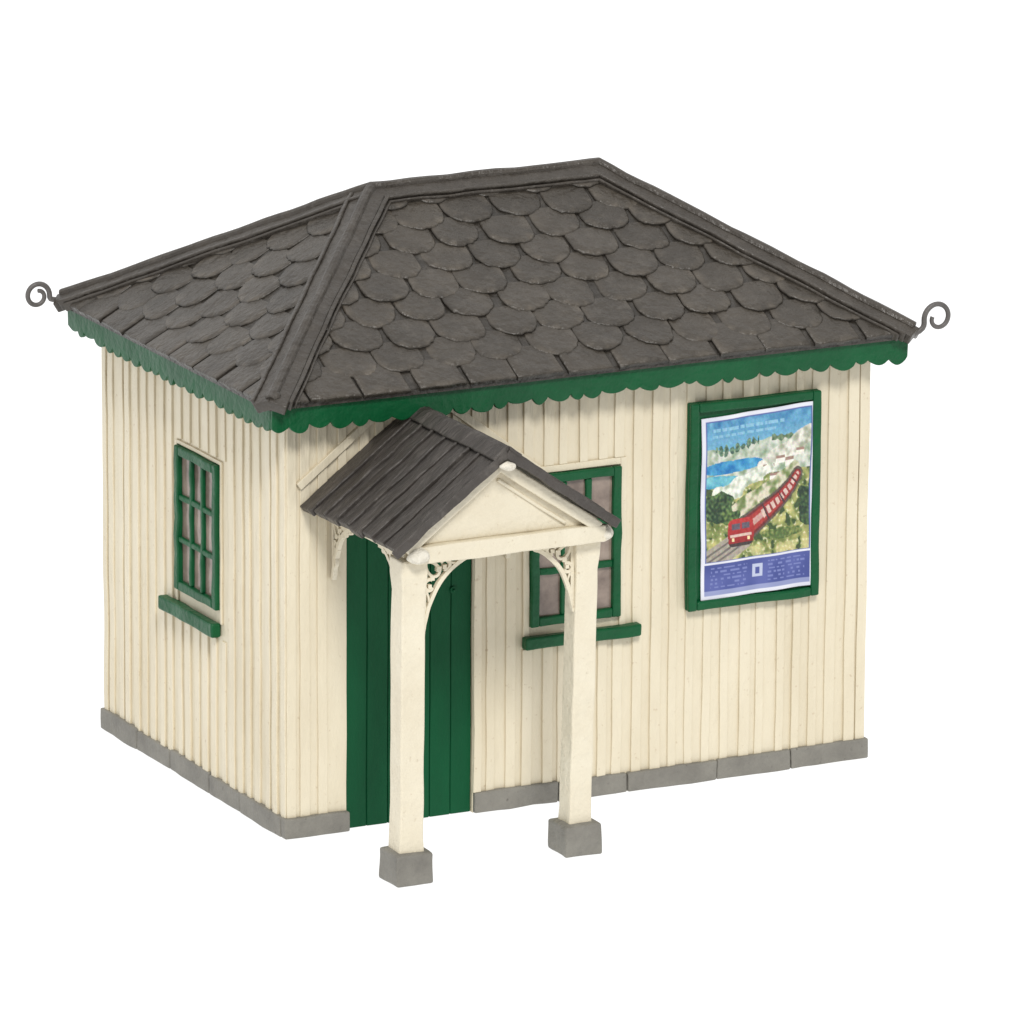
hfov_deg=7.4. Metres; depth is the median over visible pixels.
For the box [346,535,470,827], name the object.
door
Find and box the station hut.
[25,158,950,886]
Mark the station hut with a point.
(485, 490)
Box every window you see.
[159,445,220,637]
[522,465,641,650]
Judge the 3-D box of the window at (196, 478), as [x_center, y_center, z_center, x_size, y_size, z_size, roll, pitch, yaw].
[-1.861,0.151,45.734,0.073,1.040,0.752,-7,16,-26]
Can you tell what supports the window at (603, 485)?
in the station hut

